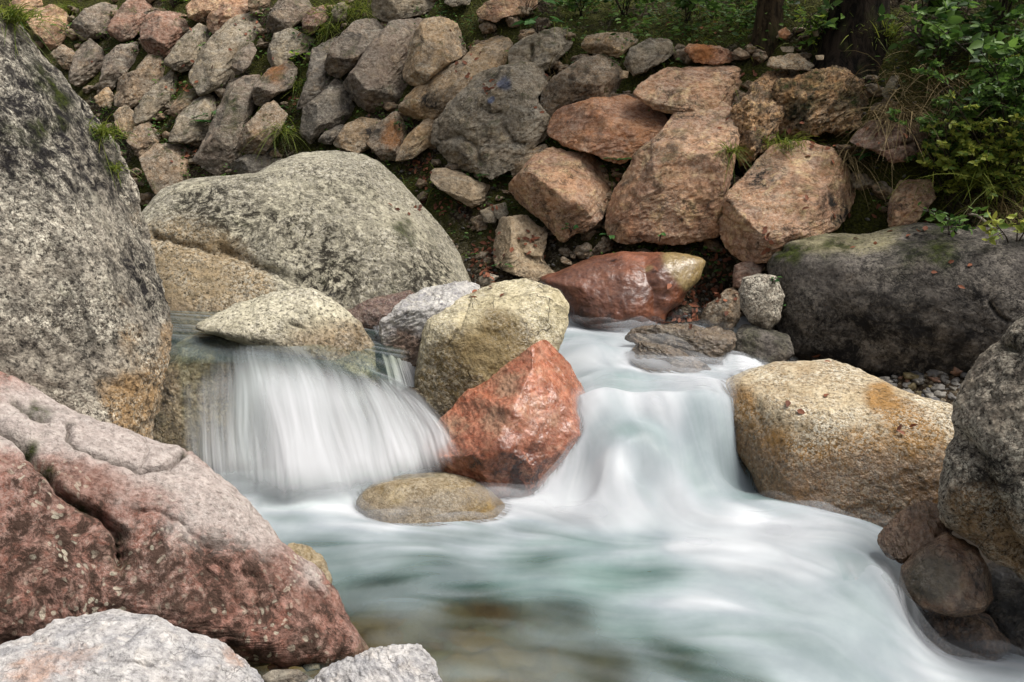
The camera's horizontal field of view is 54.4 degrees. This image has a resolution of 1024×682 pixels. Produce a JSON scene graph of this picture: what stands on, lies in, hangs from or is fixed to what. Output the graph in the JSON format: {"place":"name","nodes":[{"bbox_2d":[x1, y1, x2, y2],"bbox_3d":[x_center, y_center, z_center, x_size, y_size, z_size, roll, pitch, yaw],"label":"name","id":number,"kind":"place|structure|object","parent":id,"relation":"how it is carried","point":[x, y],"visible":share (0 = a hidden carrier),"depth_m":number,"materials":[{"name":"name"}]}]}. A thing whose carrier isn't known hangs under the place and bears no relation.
{"place":"outdoors","nodes":[
{"label":"outdoors","id":0,"kind":"place"},
{"bbox_2d":[0,0,1023,681],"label":"ground","id":1,"kind":"structure","parent":0,"point":[456,614],"depth_m":5.42,"materials":[{"name":"soil"}]},
{"bbox_2d":[27,4,70,49],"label":"rock","id":2,"kind":"object","parent":1,"relation":"on","point":[50,42],"visible":0.72,"depth_m":10.70,"materials":[{"name":"beige stone"}]},
{"bbox_2d":[68,38,104,86],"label":"rock","id":3,"kind":"object","parent":1,"relation":"on","point":[84,70],"visible":0.88,"depth_m":10.20,"materials":[{"name":"grey stone"}]},
{"bbox_2d":[0,10,172,439],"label":"boulder","id":4,"kind":"object","parent":1,"relation":"on","point":[86,326],"visible":0.83,"depth_m":4.23,"materials":[{"name":"stone"}]},
{"bbox_2d":[0,0,80,58],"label":"grass tuft","id":5,"kind":"object","parent":4,"relation":"on","point":[17,15],"visible":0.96,"depth_m":4.46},
{"bbox_2d":[70,2,117,39],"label":"rock","id":6,"kind":"object","parent":1,"relation":"on","point":[87,23],"visible":0.78,"depth_m":10.45,"materials":[{"name":"grey stone"}]},
{"bbox_2d":[98,41,138,90],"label":"rock","id":7,"kind":"object","parent":1,"relation":"on","point":[118,60],"visible":0.97,"depth_m":10.02,"materials":[{"name":"grey stone"}]},
{"bbox_2d":[113,105,138,137],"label":"rock","id":8,"kind":"object","parent":1,"relation":"on","point":[123,115],"visible":0.54,"depth_m":9.61,"materials":[{"name":"beige stone"}]},
{"bbox_2d":[114,53,164,108],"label":"rock","id":9,"kind":"object","parent":8,"relation":"on","point":[135,86],"visible":0.81,"depth_m":9.77,"materials":[{"name":"brown stone"}]},
{"bbox_2d":[139,10,188,57],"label":"rock","id":10,"kind":"object","parent":9,"relation":"on","point":[161,32],"visible":0.87,"depth_m":9.89,"materials":[{"name":"red stone"}]},
{"bbox_2d":[106,0,152,41],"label":"rock","id":11,"kind":"object","parent":1,"relation":"on","point":[126,21],"visible":0.8,"depth_m":10.21,"materials":[{"name":"red stone"}]},
{"bbox_2d":[0,609,263,681],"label":"boulder","id":12,"kind":"object","parent":1,"relation":"on","point":[114,645],"visible":1,"depth_m":3.10,"materials":[{"name":"grey stone"}]},
{"bbox_2d":[126,121,160,156],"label":"rock","id":13,"kind":"object","parent":1,"relation":"on","point":[144,141],"visible":0.81,"depth_m":9.39,"materials":[{"name":"brown stone"}]},
{"bbox_2d":[134,69,177,123],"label":"rock","id":14,"kind":"object","parent":13,"relation":"on","point":[154,99],"visible":0.94,"depth_m":9.56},
{"bbox_2d":[139,143,189,193],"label":"rock","id":15,"kind":"object","parent":1,"relation":"on","point":[160,170],"visible":0.69,"depth_m":9.06,"materials":[{"name":"brown stone"}]},
{"bbox_2d":[0,371,368,668],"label":"boulder","id":16,"kind":"object","parent":1,"relation":"on","point":[97,515],"visible":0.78,"depth_m":3.54,"materials":[{"name":"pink stone"}]},
{"bbox_2d":[164,23,209,72],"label":"rock","id":17,"kind":"object","parent":1,"relation":"on","point":[185,49],"visible":0.75,"depth_m":9.69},
{"bbox_2d":[168,93,216,143],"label":"rock","id":18,"kind":"object","parent":1,"relation":"on","point":[186,129],"visible":0.83,"depth_m":9.23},
{"bbox_2d":[152,340,236,471],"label":"rock","id":19,"kind":"object","parent":1,"relation":"on","point":[197,402],"visible":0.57,"depth_m":5.30,"materials":[{"name":"stone"}]},
{"bbox_2d":[185,0,220,21],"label":"rock","id":20,"kind":"object","parent":1,"relation":"on","point":[196,10],"visible":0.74,"depth_m":9.93,"materials":[{"name":"beige stone"}]},
{"bbox_2d":[188,12,260,96],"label":"rock","id":21,"kind":"object","parent":1,"relation":"on","point":[216,53],"visible":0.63,"depth_m":9.47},
{"bbox_2d":[192,74,260,175],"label":"rock","id":22,"kind":"object","parent":1,"relation":"on","point":[237,106],"visible":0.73,"depth_m":8.98,"materials":[{"name":"grey stone"}]},
{"bbox_2d":[230,42,256,74],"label":"rock","id":23,"kind":"object","parent":22,"relation":"on","point":[243,58],"visible":1,"depth_m":9.32,"materials":[{"name":"grey stone"}]},
{"bbox_2d":[206,0,248,33],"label":"rock","id":24,"kind":"object","parent":1,"relation":"on","point":[223,11],"visible":0.73,"depth_m":9.77,"materials":[{"name":"beige stone"}]},
{"bbox_2d":[229,148,282,173],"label":"rock","id":25,"kind":"object","parent":1,"relation":"on","point":[251,163],"visible":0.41,"depth_m":8.77,"materials":[{"name":"grey stone"}]},
{"bbox_2d":[236,100,287,153],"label":"rock","id":26,"kind":"object","parent":25,"relation":"on","point":[273,110],"visible":0.93,"depth_m":8.75,"materials":[{"name":"brown stone"}]},
{"bbox_2d":[252,59,297,105],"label":"rock","id":27,"kind":"object","parent":1,"relation":"on","point":[271,83],"visible":0.99,"depth_m":9.06,"materials":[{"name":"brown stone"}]},
{"bbox_2d":[267,27,314,66],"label":"rock","id":28,"kind":"object","parent":27,"relation":"on","point":[283,43],"visible":0.92,"depth_m":9.27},
{"bbox_2d":[168,333,386,473],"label":"waterfall","id":29,"kind":"structure","parent":1,"relation":"on","point":[244,355],"depth_m":5.55,"materials":[{"name":"liquid"}]},
{"bbox_2d":[195,287,375,379],"bbox_3d":[-1.254,-0.037,5.582,0.985,0.489,0.501,0,14,0],"label":"boulder","id":30,"kind":"object","parent":1,"relation":"on","point":[312,327],"visible":1,"depth_m":5.43,"materials":[{"name":"stone"}]},
{"bbox_2d":[266,0,312,32],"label":"rock","id":31,"kind":"object","parent":1,"relation":"on","point":[282,14],"visible":0.86,"depth_m":9.44,"materials":[{"name":"grey stone"}]},
{"bbox_2d":[142,150,470,347],"bbox_3d":[-1.403,-0.569,6.842,2.263,1.397,1.598,-5,15,-20],"label":"boulder","id":32,"kind":"object","parent":1,"relation":"on","point":[334,225],"visible":0.58,"depth_m":6.44,"materials":[{"name":"stone"}]},
{"bbox_2d":[287,543,332,583],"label":"rock","id":33,"kind":"object","parent":1,"relation":"on","point":[308,553],"visible":0.33,"depth_m":4.08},
{"bbox_2d":[297,36,337,109],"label":"rock","id":34,"kind":"object","parent":1,"relation":"on","point":[318,76],"visible":0.58,"depth_m":8.92,"materials":[{"name":"grey stone"}]},
{"bbox_2d":[299,78,354,143],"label":"rock","id":35,"kind":"object","parent":1,"relation":"on","point":[330,105],"visible":0.89,"depth_m":8.68,"materials":[{"name":"grey stone"}]},
{"bbox_2d":[324,18,383,78],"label":"rock","id":36,"kind":"object","parent":35,"relation":"on","point":[352,41],"visible":0.78,"depth_m":8.81,"materials":[{"name":"grey stone"}]},
{"bbox_2d":[333,117,380,153],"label":"rock","id":37,"kind":"object","parent":1,"relation":"on","point":[354,135],"visible":0.77,"depth_m":8.43,"materials":[{"name":"beige stone"}]},
{"bbox_2d":[308,643,441,681],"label":"rock","id":38,"kind":"object","parent":1,"relation":"on","point":[408,662],"visible":1,"depth_m":3.19,"materials":[{"name":"grey stone"}]},
{"bbox_2d":[347,290,414,339],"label":"rock","id":39,"kind":"object","parent":1,"relation":"on","point":[368,314],"visible":0.52,"depth_m":5.99,"materials":[{"name":"red stone"}]},
{"bbox_2d":[343,18,424,112],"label":"rock","id":40,"kind":"object","parent":1,"relation":"on","point":[373,80],"visible":0.81,"depth_m":8.61,"materials":[{"name":"grey stone"}]},
{"bbox_2d":[366,111,406,160],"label":"rock","id":41,"kind":"object","parent":1,"relation":"on","point":[385,140],"visible":0.91,"depth_m":8.30,"materials":[{"name":"brown stone"}]},
{"bbox_2d":[382,351,414,386],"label":"waterfall","id":42,"kind":"structure","parent":1,"relation":"on","point":[397,377],"depth_m":5.57,"materials":[{"name":"liquid"}]},
{"bbox_2d":[371,0,435,21],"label":"rock","id":43,"kind":"object","parent":1,"relation":"on","point":[386,10],"visible":0.94,"depth_m":8.95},
{"bbox_2d":[395,118,436,161],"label":"rock","id":44,"kind":"object","parent":1,"relation":"on","point":[416,141],"visible":0.87,"depth_m":8.19,"materials":[{"name":"beige stone"}]},
{"bbox_2d":[379,280,479,379],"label":"boulder","id":45,"kind":"object","parent":1,"relation":"on","point":[402,324],"visible":0.62,"depth_m":5.65,"materials":[{"name":"grey stone"}]},
{"bbox_2d":[356,472,510,547],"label":"boulder","id":46,"kind":"object","parent":1,"relation":"on","point":[425,498],"visible":0.79,"depth_m":4.83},
{"bbox_2d":[398,35,512,121],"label":"rock","id":47,"kind":"object","parent":1,"relation":"on","point":[432,97],"visible":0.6,"depth_m":8.29,"materials":[{"name":"beige stone"}]},
{"bbox_2d":[402,16,466,86],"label":"rock","id":48,"kind":"object","parent":47,"relation":"on","point":[435,46],"visible":0.99,"depth_m":8.40,"materials":[{"name":"beige stone"}]},
{"bbox_2d":[430,167,489,207],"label":"rock","id":49,"kind":"object","parent":1,"relation":"on","point":[467,190],"visible":1,"depth_m":7.81,"materials":[{"name":"stone"}]},
{"bbox_2d":[26,0,897,315],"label":"rubble","id":50,"kind":"object","parent":1,"relation":"on","point":[582,250],"visible":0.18,"depth_m":7.73,"materials":[{"name":"grey stone"}]},
{"bbox_2d":[430,61,550,179],"bbox_3d":[-0.172,-1.809,8.087,0.992,0.920,0.912,0,14,0],"label":"rock","id":51,"kind":"object","parent":1,"relation":"on","point":[501,127],"visible":0.98,"depth_m":7.86,"materials":[{"name":"stone"}]},
{"bbox_2d":[414,278,569,418],"bbox_3d":[-0.112,0.110,5.644,0.878,0.842,0.808,0,14,0],"label":"boulder","id":52,"kind":"object","parent":1,"relation":"on","point":[468,341],"visible":0.56,"depth_m":5.43,"materials":[{"name":"beige stone"}]},
{"bbox_2d":[426,339,584,527],"bbox_3d":[-0.016,0.490,5.339,0.746,0.934,0.891,13,19,43],"label":"boulder","id":53,"kind":"object","parent":1,"relation":"on","point":[514,428],"visible":0.73,"depth_m":5.08,"materials":[{"name":"red stone"}]},
{"bbox_2d":[476,0,537,22],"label":"rock","id":54,"kind":"object","parent":1,"relation":"on","point":[494,11],"visible":0.98,"depth_m":8.51,"materials":[{"name":"brown stone"}]},
{"bbox_2d":[52,0,983,360],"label":"weeds","id":55,"kind":"object","parent":1,"relation":"on","point":[422,120],"visible":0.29,"depth_m":8.30,"materials":[{"name":"green plant"}]},
{"bbox_2d":[493,215,554,281],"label":"rock","id":56,"kind":"object","parent":1,"relation":"on","point":[533,265],"visible":0.95,"depth_m":7.27,"materials":[{"name":"stone"}]},
{"bbox_2d":[91,0,971,434],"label":"fallen leaves","id":57,"kind":"object","parent":1,"relation":"on","point":[693,304],"visible":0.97,"depth_m":6.96,"materials":[{"name":"brown plant"}]},
{"bbox_2d":[508,27,572,70],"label":"rock","id":58,"kind":"object","parent":1,"relation":"on","point":[541,46],"visible":0.78,"depth_m":8.16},
{"bbox_2d":[508,147,612,242],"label":"rock","id":59,"kind":"object","parent":1,"relation":"on","point":[554,189],"visible":0.98,"depth_m":7.29,"materials":[{"name":"brown stone"}]},
{"bbox_2d":[540,54,622,116],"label":"rock","id":60,"kind":"object","parent":1,"relation":"on","point":[585,78],"visible":0.8,"depth_m":7.82,"materials":[{"name":"grey stone"}]},
{"bbox_2d":[547,94,667,163],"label":"rock","id":61,"kind":"object","parent":1,"relation":"on","point":[621,126],"visible":0.86,"depth_m":7.48,"materials":[{"name":"orange stone"}]},
{"bbox_2d":[581,32,637,57],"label":"rock","id":62,"kind":"object","parent":1,"relation":"on","point":[605,44],"visible":0.94,"depth_m":7.99,"materials":[{"name":"beige stone"}]},
{"bbox_2d":[539,251,705,332],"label":"boulder","id":63,"kind":"object","parent":1,"relation":"on","point":[625,290],"visible":0.88,"depth_m":6.39,"materials":[{"name":"stone"}]},
{"bbox_2d":[623,38,674,75],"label":"rock","id":64,"kind":"object","parent":1,"relation":"on","point":[638,60],"visible":1,"depth_m":7.75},
{"bbox_2d":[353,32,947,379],"bbox_3d":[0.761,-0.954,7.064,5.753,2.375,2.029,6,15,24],"label":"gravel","id":65,"kind":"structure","parent":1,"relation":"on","point":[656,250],"depth_m":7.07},
{"bbox_2d":[627,341,710,373],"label":"rock","id":66,"kind":"object","parent":1,"relation":"on","point":[672,358],"visible":0.65,"depth_m":5.77,"materials":[{"name":"grey stone"}]},
{"bbox_2d":[605,101,740,245],"bbox_3d":[1.176,-1.237,7.225,0.925,0.989,0.926,4,15,16],"label":"rock","id":67,"kind":"object","parent":1,"relation":"on","point":[672,188],"visible":0.94,"depth_m":6.93,"materials":[{"name":"brown stone"}]},
{"bbox_2d":[633,65,741,114],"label":"rock","id":68,"kind":"object","parent":67,"relation":"on","point":[668,90],"visible":0.89,"depth_m":7.36,"materials":[{"name":"brown stone"}]},
{"bbox_2d":[684,43,732,64],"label":"rock","id":69,"kind":"object","parent":68,"relation":"on","point":[701,53],"visible":0.98,"depth_m":7.56,"materials":[{"name":"orange stone"}]},
{"bbox_2d":[625,323,736,365],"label":"rock","id":70,"kind":"object","parent":1,"relation":"on","point":[714,345],"visible":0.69,"depth_m":5.89,"materials":[{"name":"grey stone"}]},
{"bbox_2d":[699,287,740,330],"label":"rock","id":71,"kind":"object","parent":1,"relation":"on","point":[712,314],"visible":0.94,"depth_m":6.42,"materials":[{"name":"brown stone"}]},
{"bbox_2d":[730,69,790,168],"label":"rock","id":72,"kind":"object","parent":1,"relation":"on","point":[759,108],"visible":0.73,"depth_m":6.98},
{"bbox_2d":[750,0,783,66],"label":"tree","id":73,"kind":"object","parent":1,"relation":"on","point":[774,11],"visible":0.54,"depth_m":7.46,"materials":[{"name":"brown plant"}]},
{"bbox_2d":[547,0,1023,93],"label":"undergrowth","id":74,"kind":"object","parent":1,"relation":"on","point":[729,17],"visible":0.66,"depth_m":7.85,"materials":[{"name":"green plant"}]},
{"bbox_2d":[718,140,855,263],"bbox_3d":[1.852,-0.945,6.708,0.878,0.780,0.763,-12,19,-41],"label":"rock","id":75,"kind":"object","parent":1,"relation":"on","point":[774,188],"visible":0.9,"depth_m":6.54,"materials":[{"name":"brown stone"}]},
{"bbox_2d":[772,65,872,138],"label":"rock","id":76,"kind":"object","parent":75,"relation":"on","point":[811,99],"visible":0.85,"depth_m":6.84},
{"bbox_2d":[767,53,813,70],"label":"rock","id":77,"kind":"object","parent":76,"relation":"on","point":[795,61],"visible":1,"depth_m":7.11,"materials":[{"name":"beige stone"}]},
{"bbox_2d":[796,0,844,45],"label":"shrub","id":78,"kind":"object","parent":1,"relation":"on","point":[832,23],"visible":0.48,"depth_m":7.08,"materials":[{"name":"green plant"}]},
{"bbox_2d":[721,358,954,526],"bbox_3d":[1.745,0.632,5.363,1.345,0.914,1.109,4,15,15],"label":"boulder","id":79,"kind":"object","parent":1,"relation":"on","point":[845,447],"visible":0.66,"depth_m":4.98,"materials":[{"name":"stone"}]},
{"bbox_2d":[812,0,889,84],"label":"tree","id":80,"kind":"object","parent":1,"relation":"on","point":[834,49],"visible":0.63,"depth_m":6.92,"materials":[{"name":"brown plant"}]},
{"bbox_2d":[798,135,906,219],"bbox_3d":[2.296,-1.034,6.810,1.104,0.769,0.895,7,16,26],"label":"grass tuft","id":81,"kind":"object","parent":1,"relation":"on","point":[848,157],"visible":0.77,"depth_m":6.64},
{"bbox_2d":[850,118,926,163],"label":"rock","id":82,"kind":"object","parent":1,"relation":"on","point":[899,153],"visible":0.69,"depth_m":6.49,"materials":[{"name":"red stone"}]},
{"bbox_2d":[820,85,961,208],"bbox_3d":[2.518,-1.203,6.548,1.219,0.940,1.013,0,14,0],"label":"grass tuft","id":83,"kind":"object","parent":1,"relation":"on","point":[912,111],"visible":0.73,"depth_m":6.46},
{"bbox_2d":[767,222,1023,377],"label":"boulder","id":84,"kind":"object","parent":1,"relation":"on","point":[889,304],"visible":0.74,"depth_m":5.82,"materials":[{"name":"stone"}]},
{"bbox_2d":[887,179,936,226],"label":"rock","id":85,"kind":"object","parent":84,"relation":"on","point":[897,215],"visible":0.87,"depth_m":6.41,"materials":[{"name":"brown stone"}]},
{"bbox_2d":[915,201,990,236],"bbox_3d":[2.591,-0.713,5.834,0.336,0.203,0.323,-7,16,-27],"label":"shrub","id":86,"kind":"object","parent":84,"relation":"on","point":[953,220],"visible":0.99,"depth_m":5.84,"materials":[{"name":"green plant"}]},
{"bbox_2d":[978,207,1023,244],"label":"shrub","id":87,"kind":"object","parent":84,"relation":"on","point":[998,223],"visible":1,"depth_m":5.61,"materials":[{"name":"green plant"}]},
{"bbox_2d":[877,500,952,563],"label":"rock","id":88,"kind":"object","parent":1,"relation":"on","point":[905,533],"visible":0.69,"depth_m":4.33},
{"bbox_2d":[885,94,975,175],"bbox_3d":[2.736,-1.321,6.411,0.496,0.524,0.577,12,19,41],"label":"shrub","id":89,"kind":"object","parent":1,"relation":"on","point":[922,122],"visible":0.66,"depth_m":6.36,"materials":[{"name":"green plant"}]},
{"bbox_2d":[840,50,1021,167],"bbox_3d":[2.922,-1.515,6.606,1.622,0.825,1.571,13,19,42],"label":"grass tuft","id":90,"kind":"object","parent":1,"relation":"on","point":[938,83],"visible":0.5,"depth_m":6.56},
{"bbox_2d":[876,0,1023,73],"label":"shrub","id":91,"kind":"object","parent":1,"relation":"on","point":[929,41],"visible":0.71,"depth_m":6.55,"materials":[{"name":"green plant"}]},
{"bbox_2d":[880,141,1023,228],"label":"grass tuft","id":92,"kind":"object","parent":1,"relation":"on","point":[990,176],"visible":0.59,"depth_m":6.24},
{"bbox_2d":[919,611,1011,660],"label":"rock","id":93,"kind":"object","parent":1,"relation":"on","point":[980,636],"visible":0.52,"depth_m":4.24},
{"bbox_2d":[899,531,993,616],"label":"rock","id":94,"kind":"object","parent":93,"relation":"on","point":[947,573],"visible":1,"depth_m":4.12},
{"bbox_2d":[910,58,1023,156],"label":"shrub","id":95,"kind":"object","parent":1,"relation":"on","point":[1002,93],"visible":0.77,"depth_m":6.08,"materials":[{"name":"green plant"}]},
{"bbox_2d":[911,110,1023,215],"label":"shrub","id":96,"kind":"object","parent":1,"relation":"on","point":[945,162],"visible":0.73,"depth_m":6.25,"materials":[{"name":"green plant"}]},
{"bbox_2d":[917,183,1023,227],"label":"grass tuft","id":97,"kind":"object","parent":1,"relation":"on","point":[1002,207],"visible":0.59,"depth_m":6.30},
{"bbox_2d":[918,0,1023,110],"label":"shrub","id":98,"kind":"object","parent":1,"relation":"on","point":[986,47],"visible":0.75,"depth_m":6.03,"materials":[{"name":"green plant"}]},
{"bbox_2d":[937,314,1023,579],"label":"boulder","id":99,"kind":"object","parent":1,"relation":"on","point":[980,505],"visible":1,"depth_m":4.05,"materials":[{"name":"stone"}]},
{"bbox_2d":[941,89,1023,210],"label":"shrub","id":100,"kind":"object","parent":1,"relation":"on","point":[987,124],"visible":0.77,"depth_m":6.14,"materials":[{"name":"green plant"}]},
{"bbox_2d":[944,118,1023,204],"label":"shrub","id":101,"kind":"object","parent":1,"relation":"on","point":[1011,136],"visible":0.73,"depth_m":6.20,"materials":[{"name":"green plant"}]},
{"bbox_2d":[950,32,1023,143],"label":"shrub","id":102,"kind":"object","parent":1,"relation":"on","point":[1004,77],"visible":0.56,"depth_m":6.16,"materials":[{"name":"green plant"}]},
{"bbox_2d":[982,562,1023,659],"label":"boulder","id":103,"kind":"object","parent":1,"relation":"on","point":[1004,609],"visible":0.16,"depth_m":4.37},
{"bbox_2d":[215,313,1023,681],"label":"water","id":104,"kind":"structure","parent":0,"point":[661,479],"depth_m":4.59,"materials":[{"name":"liquid"}]},
{"bbox_2d":[262,669,312,681],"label":"pebble","id":105,"kind":"object","parent":104,"relation":"in","point":[290,675],"visible":0.97,"depth_m":3.53,"materials":[{"name":"grey stone"}]},
{"bbox_2d":[202,378,448,486],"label":"waterfall","id":106,"kind":"structure","parent":104,"relation":"on","point":[313,439],"depth_m":4.99,"materials":[{"name":"liquid"}]},
{"bbox_2d":[216,361,447,477],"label":"waterfall","id":107,"kind":"structure","parent":104,"relation":"on","point":[251,428],"depth_m":5.13,"materials":[{"name":"liquid"}]},
{"bbox_2d":[733,324,793,371],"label":"rock","id":108,"kind":"object","parent":104,"relation":"in","point":[762,345],"visible":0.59,"depth_m":5.96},
{"bbox_2d":[738,273,784,329],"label":"rock","id":109,"kind":"object","parent":108,"relation":"on","point":[761,297],"visible":0.98,"depth_m":6.02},
{"bbox_2d":[878,367,966,401],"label":"gravel","id":110,"kind":"structure","parent":0,"point":[935,391],"depth_m":5.75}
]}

